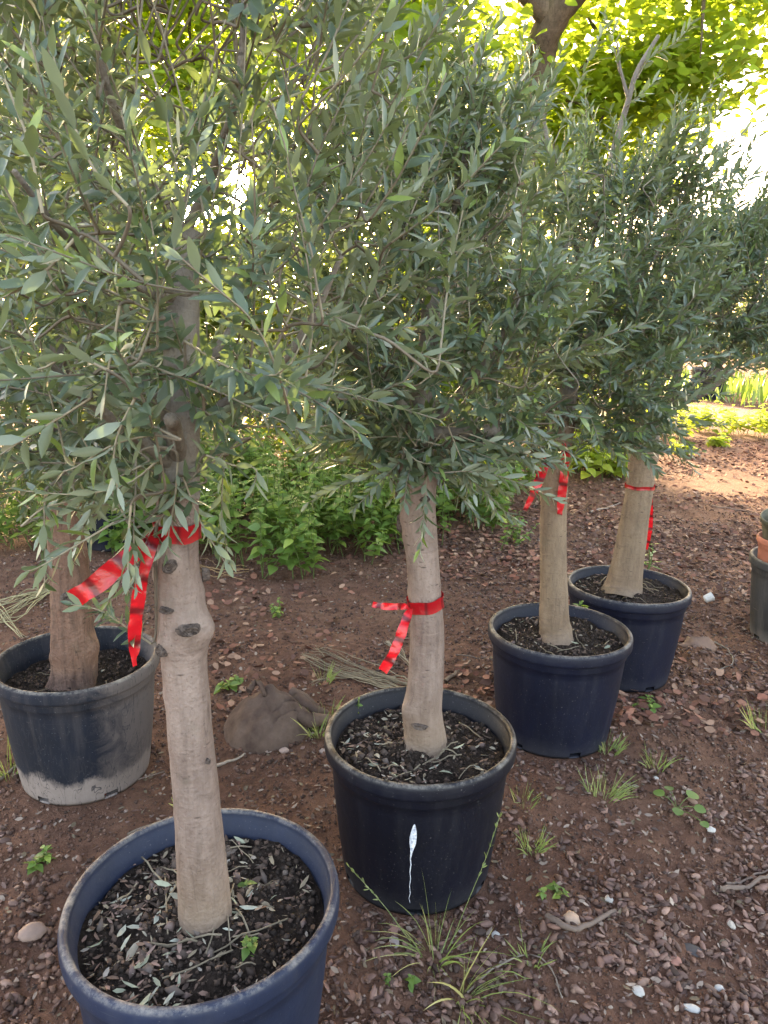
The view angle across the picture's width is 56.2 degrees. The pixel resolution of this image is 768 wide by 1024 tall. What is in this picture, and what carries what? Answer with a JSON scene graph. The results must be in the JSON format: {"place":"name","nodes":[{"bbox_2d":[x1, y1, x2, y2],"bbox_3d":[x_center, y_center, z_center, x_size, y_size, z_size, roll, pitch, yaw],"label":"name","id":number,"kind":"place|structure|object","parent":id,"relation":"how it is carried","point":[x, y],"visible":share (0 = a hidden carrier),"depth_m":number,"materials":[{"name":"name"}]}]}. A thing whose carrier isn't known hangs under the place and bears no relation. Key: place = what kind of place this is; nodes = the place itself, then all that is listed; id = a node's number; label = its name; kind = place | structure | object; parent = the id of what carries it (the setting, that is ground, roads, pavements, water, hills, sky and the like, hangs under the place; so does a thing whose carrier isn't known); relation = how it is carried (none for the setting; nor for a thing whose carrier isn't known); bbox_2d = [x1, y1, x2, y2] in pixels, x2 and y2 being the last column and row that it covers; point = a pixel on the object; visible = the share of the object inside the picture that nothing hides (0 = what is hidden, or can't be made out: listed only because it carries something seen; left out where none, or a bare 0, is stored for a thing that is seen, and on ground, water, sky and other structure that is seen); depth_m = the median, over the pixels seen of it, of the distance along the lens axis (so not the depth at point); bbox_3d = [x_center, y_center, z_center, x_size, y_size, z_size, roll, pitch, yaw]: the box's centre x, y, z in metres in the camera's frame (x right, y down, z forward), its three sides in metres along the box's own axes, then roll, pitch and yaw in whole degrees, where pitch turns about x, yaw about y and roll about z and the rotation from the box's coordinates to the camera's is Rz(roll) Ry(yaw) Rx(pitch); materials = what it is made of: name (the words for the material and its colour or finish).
{"place":"outdoors","nodes":[
{"label":"outdoors","id":0,"kind":"place"},
{"bbox_2d":[0,326,767,1023],"bbox_3d":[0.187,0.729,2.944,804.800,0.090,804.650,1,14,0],"label":"ground","id":1,"kind":"structure","parent":0,"point":[718,484],"depth_m":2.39,"materials":[{"name":"brown soil"}]},
{"bbox_2d":[0,764,15,780],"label":"twig","id":2,"kind":"object","parent":1,"relation":"on","point":[9,772],"visible":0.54,"depth_m":2.36,"materials":[{"name":"wood"}]},
{"bbox_2d":[0,735,17,780],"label":"grass tuft","id":3,"kind":"object","parent":1,"relation":"on","point":[10,758],"visible":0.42,"depth_m":2.39,"materials":[{"name":"green plant"}]},
{"bbox_2d":[0,578,49,637],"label":"dry frond","id":4,"kind":"object","parent":1,"relation":"on","point":[34,594],"visible":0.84,"depth_m":3.72,"materials":[{"name":"plant"}]},
{"bbox_2d":[18,922,47,941],"bbox_3d":[-0.838,1.000,1.716,0.070,0.037,0.058,1,14,0],"label":"stone","id":5,"kind":"object","parent":1,"relation":"on","point":[31,931],"visible":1,"depth_m":1.70,"materials":[{"name":"beige stone"}]},
{"bbox_2d":[24,845,55,874],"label":"weedy plant","id":6,"kind":"object","parent":1,"relation":"on","point":[43,855],"visible":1,"depth_m":1.94,"materials":[{"name":"green plant"}]},
{"bbox_2d":[0,17,215,438],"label":"broadleaf tree","id":7,"kind":"object","parent":1,"relation":"on","point":[124,31],"depth_m":5.89,"materials":[{"name":"green plant"}]},
{"bbox_2d":[86,498,132,551],"bbox_3d":[-1.858,0.052,4.791,0.423,0.345,0.431,1,14,0],"label":"plant pot","id":8,"kind":"object","parent":1,"relation":"on","point":[96,546],"visible":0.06,"depth_m":4.65,"materials":[{"name":"plastic"}]},
{"bbox_2d":[0,15,223,805],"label":"potted olive tree","id":9,"kind":"object","parent":1,"relation":"on","point":[77,697],"visible":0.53,"depth_m":2.18,"materials":[{"name":"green plant"}]},
{"bbox_2d":[127,817,167,835],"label":"twig","id":10,"kind":"object","parent":1,"relation":"on","point":[131,832],"visible":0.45,"depth_m":2.11,"materials":[{"name":"wood"}]},
{"bbox_2d":[138,771,164,779],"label":"twig","id":11,"kind":"object","parent":1,"relation":"on","point":[151,775],"visible":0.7,"depth_m":2.36,"materials":[{"name":"wood"}]},
{"bbox_2d":[14,0,354,487],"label":"broadleaf tree","id":12,"kind":"object","parent":1,"relation":"on","point":[174,54],"visible":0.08,"depth_m":5.95,"materials":[{"name":"green plant"}]},
{"bbox_2d":[75,209,309,437],"bbox_3d":[-2.228,-1.649,7.455,2.764,3.047,2.662,-10,18,-36],"label":"shrub","id":13,"kind":"object","parent":1,"relation":"on","point":[210,331],"visible":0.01,"depth_m":6.98,"materials":[{"name":"green plant"}]},
{"bbox_2d":[199,558,248,580],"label":"dry frond","id":14,"kind":"object","parent":1,"relation":"on","point":[237,569],"visible":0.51,"depth_m":4.32,"materials":[{"name":"plant"}]},
{"bbox_2d":[214,675,243,693],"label":"weedy plant","id":15,"kind":"object","parent":1,"relation":"on","point":[233,684],"visible":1,"depth_m":2.90,"materials":[{"name":"green plant"}]},
{"bbox_2d":[216,753,245,766],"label":"twig","id":16,"kind":"object","parent":1,"relation":"on","point":[227,761],"visible":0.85,"depth_m":2.44,"materials":[{"name":"beige wood"}]},
{"bbox_2d":[0,0,529,1023],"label":"potted olive tree","id":17,"kind":"object","parent":1,"relation":"on","point":[160,920],"visible":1,"depth_m":1.00,"materials":[{"name":"green plant"}]},
{"bbox_2d":[67,522,201,666],"bbox_3d":[-0.379,0.133,1.140,0.080,0.224,0.209,13,19,39],"label":"marking ribbon","id":18,"kind":"object","parent":17,"relation":"attached to","point":[103,577],"visible":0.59,"depth_m":1.11,"materials":[{"name":"red plastic"}]},
{"bbox_2d":[237,879,257,887],"bbox_3d":[-0.274,0.740,1.425,0.036,0.026,0.034,-12,19,-42],"label":"sprout","id":19,"kind":"object","parent":17,"relation":"in","point":[244,883],"visible":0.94,"depth_m":1.42,"materials":[{"name":"green plant"}]},
{"bbox_2d":[240,935,257,961],"bbox_3d":[-0.237,0.774,1.281,0.041,0.034,0.056,1,14,0],"label":"sprout","id":20,"kind":"object","parent":17,"relation":"in","point":[251,945],"visible":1,"depth_m":1.27,"materials":[{"name":"green plant"}]},
{"bbox_2d":[0,412,536,578],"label":"ground cover plants","id":21,"kind":"object","parent":1,"relation":"on","point":[282,506],"visible":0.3,"depth_m":4.61,"materials":[{"name":"green plant"}]},
{"bbox_2d":[270,597,282,617],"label":"weedy plant","id":22,"kind":"object","parent":1,"relation":"on","point":[278,612],"visible":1,"depth_m":3.64,"materials":[{"name":"green plant"}]},
{"bbox_2d":[223,680,330,753],"bbox_3d":[-0.414,0.720,2.648,0.329,0.201,0.374,12,18,37],"label":"rock","id":23,"kind":"object","parent":1,"relation":"on","point":[261,721],"visible":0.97,"depth_m":2.58,"materials":[{"name":"brown stone"}]},
{"bbox_2d":[279,747,289,753],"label":"stone","id":24,"kind":"object","parent":1,"relation":"on","point":[283,750],"visible":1,"depth_m":2.48,"materials":[{"name":"white stone"}]},
{"bbox_2d":[224,197,375,425],"bbox_3d":[-1.219,-2.892,10.473,3.594,4.054,2.516,1,14,0],"label":"shrub","id":25,"kind":"object","parent":1,"relation":"on","point":[243,198],"visible":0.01,"depth_m":10.23,"materials":[{"name":"green plant"}]},
{"bbox_2d":[200,221,407,460],"bbox_3d":[-1.056,-1.758,7.801,3.428,2.934,2.375,1,14,0],"label":"shrub","id":26,"kind":"object","parent":1,"relation":"on","point":[275,312],"visible":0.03,"depth_m":7.41,"materials":[{"name":"green plant"}]},
{"bbox_2d":[290,704,329,738],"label":"grass tuft","id":27,"kind":"object","parent":1,"relation":"on","point":[315,733],"visible":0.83,"depth_m":2.58,"materials":[{"name":"green plant"}]},
{"bbox_2d":[309,662,340,684],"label":"grass tuft","id":28,"kind":"object","parent":1,"relation":"on","point":[330,675],"visible":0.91,"depth_m":2.99,"materials":[{"name":"green plant"}]},
{"bbox_2d":[314,694,345,714],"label":"grass tuft","id":29,"kind":"object","parent":1,"relation":"on","point":[333,705],"visible":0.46,"depth_m":2.75,"materials":[{"name":"green plant"}]},
{"bbox_2d":[299,644,407,687],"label":"dry frond","id":30,"kind":"object","parent":1,"relation":"on","point":[347,674],"visible":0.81,"depth_m":3.03,"materials":[{"name":"plant"}]},
{"bbox_2d":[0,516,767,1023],"bbox_3d":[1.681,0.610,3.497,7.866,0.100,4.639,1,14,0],"label":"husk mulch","id":31,"kind":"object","parent":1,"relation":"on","point":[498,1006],"visible":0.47,"depth_m":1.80,"materials":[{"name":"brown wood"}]},
{"bbox_2d":[346,863,411,943],"bbox_3d":[-0.010,0.943,1.713,0.179,0.218,0.024,4,15,12],"label":"grass stalk","id":32,"kind":"object","parent":31,"relation":"on","point":[363,881],"depth_m":1.71,"materials":[{"name":"green plant"}]},
{"bbox_2d":[545,909,616,931],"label":"twig","id":33,"kind":"object","parent":31,"relation":"on","point":[560,923],"visible":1,"depth_m":1.76,"materials":[{"name":"wood"}]},
{"bbox_2d":[625,933,658,956],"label":"twig","id":34,"kind":"object","parent":31,"relation":"on","point":[631,938],"visible":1,"depth_m":1.74,"materials":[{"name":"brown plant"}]},
{"bbox_2d":[653,786,708,827],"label":"seedling","id":35,"kind":"object","parent":31,"relation":"on","point":[698,808],"visible":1,"depth_m":2.22,"materials":[{"name":"green plant"}]},
{"bbox_2d":[0,0,767,387],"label":"broadleaf tree","id":36,"kind":"object","parent":1,"relation":"on","point":[692,66],"visible":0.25,"depth_m":5.74,"materials":[{"name":"green plant"}]},
{"bbox_2d":[388,922,397,936],"bbox_3d":[0.022,1.026,1.766,0.026,0.013,0.044,-4,15,-17],"label":"stone","id":37,"kind":"object","parent":1,"relation":"on","point":[393,928],"visible":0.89,"depth_m":1.76,"materials":[{"name":"stone"}]},
{"bbox_2d":[389,936,399,947],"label":"stone","id":38,"kind":"object","parent":1,"relation":"on","point":[395,941],"visible":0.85,"depth_m":1.72,"materials":[{"name":"grey stone"}]},
{"bbox_2d":[385,641,408,665],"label":"dry frond","id":39,"kind":"object","parent":1,"relation":"on","point":[401,655],"visible":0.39,"depth_m":3.24,"materials":[{"name":"plant"}]},
{"bbox_2d":[383,973,420,992],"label":"weedy plant","id":40,"kind":"object","parent":1,"relation":"on","point":[413,980],"visible":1,"depth_m":1.60,"materials":[{"name":"green plant"}]},
{"bbox_2d":[302,224,518,463],"bbox_3d":[0.432,-1.740,7.798,2.899,2.976,2.540,1,14,0],"label":"shrub","id":41,"kind":"object","parent":1,"relation":"on","point":[444,388],"visible":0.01,"depth_m":7.37,"materials":[{"name":"green plant"}]},
{"bbox_2d":[361,878,520,999],"bbox_3d":[0.115,0.962,1.662,0.356,0.201,0.295,13,19,40],"label":"grass tuft","id":42,"kind":"object","parent":1,"relation":"on","point":[447,957],"visible":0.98,"depth_m":1.69,"materials":[{"name":"green plant"}]},
{"bbox_2d":[244,3,664,915],"bbox_3d":[0.135,-0.054,1.809,0.922,2.085,0.905,1,14,0],"label":"potted olive tree","id":43,"kind":"object","parent":1,"relation":"on","point":[422,761],"visible":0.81,"depth_m":1.65,"materials":[{"name":"green plant"}]},
{"bbox_2d":[372,591,443,673],"bbox_3d":[0.070,0.291,1.785,0.096,0.181,0.201,12,18,37],"label":"marking ribbon","id":44,"kind":"object","parent":43,"relation":"attached to","point":[431,608],"visible":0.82,"depth_m":1.75,"materials":[{"name":"red plastic"}]},
{"bbox_2d":[443,660,470,682],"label":"twig","id":45,"kind":"object","parent":1,"relation":"on","point":[448,677],"visible":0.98,"depth_m":3.02,"materials":[{"name":"wood"}]},
{"bbox_2d":[456,654,492,660],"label":"twig","id":46,"kind":"object","parent":1,"relation":"on","point":[472,656],"visible":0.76,"depth_m":3.21,"materials":[{"name":"wood"}]},
{"bbox_2d":[450,813,501,945],"bbox_3d":[0.210,0.888,1.697,0.124,0.400,0.020,-3,15,-15],"label":"grass stalk","id":47,"kind":"object","parent":1,"relation":"on","point":[484,863],"depth_m":1.68,"materials":[{"name":"green plant"}]},
{"bbox_2d":[205,431,767,735],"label":"fallen leaves","id":48,"kind":"object","parent":1,"relation":"on","point":[629,709],"visible":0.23,"depth_m":4.54,"materials":[{"name":"brown plant"}]},
{"bbox_2d":[426,929,562,1023],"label":"grass tuft","id":49,"kind":"object","parent":1,"relation":"on","point":[459,992],"visible":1,"depth_m":1.58,"materials":[{"name":"green plant"}]},
{"bbox_2d":[492,930,499,937],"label":"stone","id":50,"kind":"object","parent":1,"relation":"on","point":[495,932],"visible":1,"depth_m":1.74,"materials":[{"name":"white stone"}]},
{"bbox_2d":[466,954,562,996],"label":"twig","id":51,"kind":"object","parent":1,"relation":"on","point":[498,966],"visible":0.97,"depth_m":1.65,"materials":[{"name":"wood"}]},
{"bbox_2d":[499,510,539,549],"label":"weedy plant","id":52,"kind":"object","parent":1,"relation":"on","point":[514,535],"visible":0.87,"depth_m":4.92,"materials":[{"name":"green plant"}]},
{"bbox_2d":[509,784,543,811],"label":"grass tuft","id":53,"kind":"object","parent":1,"relation":"on","point":[527,797],"visible":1,"depth_m":2.26,"materials":[{"name":"green plant"}]},
{"bbox_2d":[507,922,556,968],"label":"grass tuft","id":54,"kind":"object","parent":1,"relation":"on","point":[542,950],"visible":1,"depth_m":1.68,"materials":[{"name":"green plant"}]},
{"bbox_2d":[513,824,556,854],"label":"grass tuft","id":55,"kind":"object","parent":1,"relation":"on","point":[537,847],"visible":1,"depth_m":2.03,"materials":[{"name":"green plant"}]},
{"bbox_2d":[455,221,615,457],"bbox_3d":[1.777,-1.819,8.183,3.058,3.196,2.605,1,14,0],"label":"shrub","id":56,"kind":"object","parent":1,"relation":"on","point":[525,445],"visible":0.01,"depth_m":8.00,"materials":[{"name":"green plant"}]},
{"bbox_2d":[536,880,568,900],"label":"weedy plant","id":57,"kind":"object","parent":1,"relation":"on","point":[558,892],"visible":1,"depth_m":1.87,"materials":[{"name":"green plant"}]},
{"bbox_2d":[563,910,580,924],"bbox_3d":[0.465,1.008,1.783,0.041,0.017,0.052,1,14,0],"label":"stone","id":58,"kind":"object","parent":1,"relation":"on","point":[569,916],"visible":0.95,"depth_m":1.78,"materials":[{"name":"beige stone"}]},
{"bbox_2d":[397,2,767,758],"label":"potted olive tree","id":59,"kind":"object","parent":1,"relation":"on","point":[557,664],"visible":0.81,"depth_m":2.20,"materials":[{"name":"green plant"}]},
{"bbox_2d":[523,443,572,514],"bbox_3d":[0.558,-0.111,2.398,0.109,0.241,0.200,10,17,31],"label":"marking ribbon","id":60,"kind":"object","parent":59,"relation":"attached to","point":[562,487],"visible":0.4,"depth_m":2.37,"materials":[{"name":"red plastic"}]},
{"bbox_2d":[573,600,588,607],"bbox_3d":[0.772,0.378,2.816,0.065,0.054,0.069,1,14,0],"label":"sprout","id":61,"kind":"object","parent":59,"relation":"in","point":[582,601],"visible":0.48,"depth_m":2.82,"materials":[{"name":"green plant"}]},
{"bbox_2d":[569,432,622,474],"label":"weedy plant","id":62,"kind":"object","parent":1,"relation":"on","point":[577,433],"visible":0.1,"depth_m":7.54,"materials":[{"name":"green plant"}]},
{"bbox_2d":[569,435,628,481],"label":"weedy plant","id":63,"kind":"object","parent":1,"relation":"on","point":[594,459],"visible":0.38,"depth_m":7.23,"materials":[{"name":"green plant"}]},
{"bbox_2d":[589,503,618,512],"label":"twig","id":64,"kind":"object","parent":1,"relation":"on","point":[591,511],"visible":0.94,"depth_m":6.04,"materials":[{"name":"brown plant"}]},
{"bbox_2d":[605,894,613,902],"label":"stone","id":65,"kind":"object","parent":1,"relation":"on","point":[608,899],"visible":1,"depth_m":1.86,"materials":[{"name":"white stone"}]},
{"bbox_2d":[577,762,643,802],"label":"grass tuft","id":66,"kind":"object","parent":1,"relation":"on","point":[610,793],"visible":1,"depth_m":2.28,"materials":[{"name":"green plant"}]},
{"bbox_2d":[598,726,630,755],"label":"grass tuft","id":67,"kind":"object","parent":1,"relation":"on","point":[615,747],"visible":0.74,"depth_m":2.54,"materials":[{"name":"green plant"}]},
{"bbox_2d":[632,985,644,996],"bbox_3d":[0.566,1.066,1.602,0.025,0.015,0.030,-5,15,-22],"label":"stone","id":68,"kind":"object","parent":1,"relation":"on","point":[639,991],"visible":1,"depth_m":1.60,"materials":[{"name":"white stone"}]},
{"bbox_2d":[632,694,661,712],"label":"weedy plant","id":69,"kind":"object","parent":1,"relation":"on","point":[653,705],"visible":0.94,"depth_m":2.79,"materials":[{"name":"green plant"}]},
{"bbox_2d":[640,742,682,773],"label":"grass tuft","id":70,"kind":"object","parent":1,"relation":"on","point":[666,765],"visible":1,"depth_m":2.44,"materials":[{"name":"green plant"}]},
{"bbox_2d":[567,95,767,692],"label":"potted olive tree","id":71,"kind":"object","parent":1,"relation":"on","point":[647,608],"visible":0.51,"depth_m":2.87,"materials":[{"name":"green plant"}]},
{"bbox_2d":[624,482,654,549],"bbox_3d":[1.061,0.028,2.985,0.151,0.294,0.122,1,14,0],"label":"marking ribbon","id":72,"kind":"object","parent":71,"relation":"attached to","point":[650,528],"visible":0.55,"depth_m":3.02,"materials":[{"name":"red plastic"}]},
{"bbox_2d":[644,543,660,569],"bbox_3d":[1.238,0.204,3.348,0.106,0.131,0.137,4,15,13],"label":"sprout","id":73,"kind":"object","parent":71,"relation":"in","point":[649,561],"visible":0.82,"depth_m":3.34,"materials":[{"name":"green plant"}]},
{"bbox_2d":[646,406,699,437],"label":"weedy plant","id":74,"kind":"object","parent":1,"relation":"on","point":[689,422],"visible":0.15,"depth_m":10.33,"materials":[{"name":"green plant"}]},
{"bbox_2d":[670,955,681,965],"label":"stone","id":75,"kind":"object","parent":1,"relation":"on","point":[677,961],"visible":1,"depth_m":1.70,"materials":[{"name":"pink stone"}]},
{"bbox_2d":[668,439,700,455],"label":"weedy plant","id":76,"kind":"object","parent":1,"relation":"on","point":[681,446],"visible":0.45,"depth_m":8.78,"materials":[{"name":"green plant"}]},
{"bbox_2d":[684,1003,700,1013],"bbox_3d":[0.674,1.089,1.579,0.042,0.012,0.019,6,15,20],"label":"stone","id":77,"kind":"object","parent":1,"relation":"on","point":[692,1008],"visible":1,"depth_m":1.57,"materials":[{"name":"white stone"}]},
{"bbox_2d":[684,943,703,956],"bbox_3d":[0.743,1.060,1.744,0.060,0.012,0.040,7,15,23],"label":"stone","id":78,"kind":"object","parent":1,"relation":"on","point":[692,948],"visible":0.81,"depth_m":1.74,"materials":[{"name":"grey stone"}]},
{"bbox_2d":[679,636,718,651],"bbox_3d":[1.475,0.624,3.388,0.179,0.086,0.106,1,14,0],"label":"clod","id":79,"kind":"object","parent":1,"relation":"on","point":[707,642],"visible":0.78,"depth_m":3.37,"materials":[{"name":"soil"}]},
{"bbox_2d":[677,399,737,437],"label":"weedy plant","id":80,"kind":"object","parent":1,"relation":"on","point":[706,413],"visible":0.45,"depth_m":10.84,"materials":[{"name":"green plant"}]},
{"bbox_2d":[703,592,714,602],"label":"stone","id":81,"kind":"object","parent":1,"relation":"on","point":[709,597],"visible":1,"depth_m":3.90,"materials":[{"name":"stone"}]},
{"bbox_2d":[706,826,715,832],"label":"stone","id":82,"kind":"object","parent":1,"relation":"on","point":[710,829],"visible":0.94,"depth_m":2.15,"materials":[{"name":"white stone"}]},
{"bbox_2d":[705,433,731,446],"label":"weedy plant","id":83,"kind":"object","parent":1,"relation":"on","point":[717,441],"visible":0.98,"depth_m":9.49,"materials":[{"name":"green plant"}]},
{"bbox_2d":[714,984,723,991],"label":"stone","id":84,"kind":"object","parent":1,"relation":"on","point":[719,987],"visible":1,"depth_m":1.64,"materials":[{"name":"white stone"}]},
{"bbox_2d":[714,641,733,668],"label":"twig","id":85,"kind":"object","parent":1,"relation":"on","point":[728,651],"visible":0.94,"depth_m":3.37,"materials":[{"name":"wood"}]},
{"bbox_2d":[727,920,735,929],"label":"stone","id":86,"kind":"object","parent":1,"relation":"on","point":[730,924],"visible":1,"depth_m":1.83,"materials":[{"name":"white stone"}]},
{"bbox_2d":[711,505,759,514],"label":"twig","id":87,"kind":"object","parent":1,"relation":"on","point":[733,509],"visible":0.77,"depth_m":6.05,"materials":[{"name":"wood"}]},
{"bbox_2d":[714,274,767,378],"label":"broadleaf tree","id":88,"kind":"object","parent":1,"relation":"on","point":[754,356],"visible":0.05,"depth_m":23.22,"materials":[{"name":"green plant"}]},
{"bbox_2d":[717,869,767,891],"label":"twig","id":89,"kind":"object","parent":1,"relation":"on","point":[728,885],"visible":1,"depth_m":1.95,"materials":[{"name":"wood"}]},
{"bbox_2d":[718,401,767,437],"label":"weedy plant","id":90,"kind":"object","parent":1,"relation":"on","point":[761,425],"visible":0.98,"depth_m":10.59,"materials":[{"name":"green plant"}]},
{"bbox_2d":[728,0,767,29],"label":"broadleaf tree","id":91,"kind":"object","parent":1,"relation":"on","point":[760,12],"visible":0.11,"depth_m":6.64,"materials":[{"name":"green plant"}]},
{"bbox_2d":[739,699,767,734],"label":"grass tuft","id":92,"kind":"object","parent":1,"relation":"on","point":[750,725],"visible":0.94,"depth_m":2.71,"materials":[{"name":"green plant"}]},
{"bbox_2d":[749,547,767,642],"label":"plant pot","id":93,"kind":"object","parent":1,"relation":"on","point":[759,604],"visible":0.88,"depth_m":3.45,"materials":[{"name":"plastic"}]},
{"bbox_2d":[756,531,767,562],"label":"plant pot","id":94,"kind":"object","parent":93,"relation":"on","point":[762,549],"visible":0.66,"depth_m":3.40,"materials":[{"name":"ceramic"}]},
{"bbox_2d":[760,508,767,539],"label":"plant pot","id":95,"kind":"object","parent":94,"relation":"on","point":[764,517],"visible":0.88,"depth_m":3.38,"materials":[{"name":"plastic"}]},
{"bbox_2d":[2,0,767,334],"label":"sky","id":96,"kind":"structure","parent":0,"point":[759,158],"materials":[{"name":"white"}]},
{"bbox_2d":[585,365,767,408],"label":"verge grass","id":97,"kind":"structure","parent":0,"point":[757,386],"depth_m":16.38,"materials":[{"name":"green plant"}]},
{"bbox_2d":[590,397,767,427],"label":"road","id":98,"kind":"structure","parent":0,"point":[740,412],"depth_m":13.80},
{"bbox_2d":[688,214,767,399],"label":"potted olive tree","id":99,"kind":"object","parent":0,"point":[697,369],"visible":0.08,"depth_m":16.41,"materials":[{"name":"green plant"}]}
]}

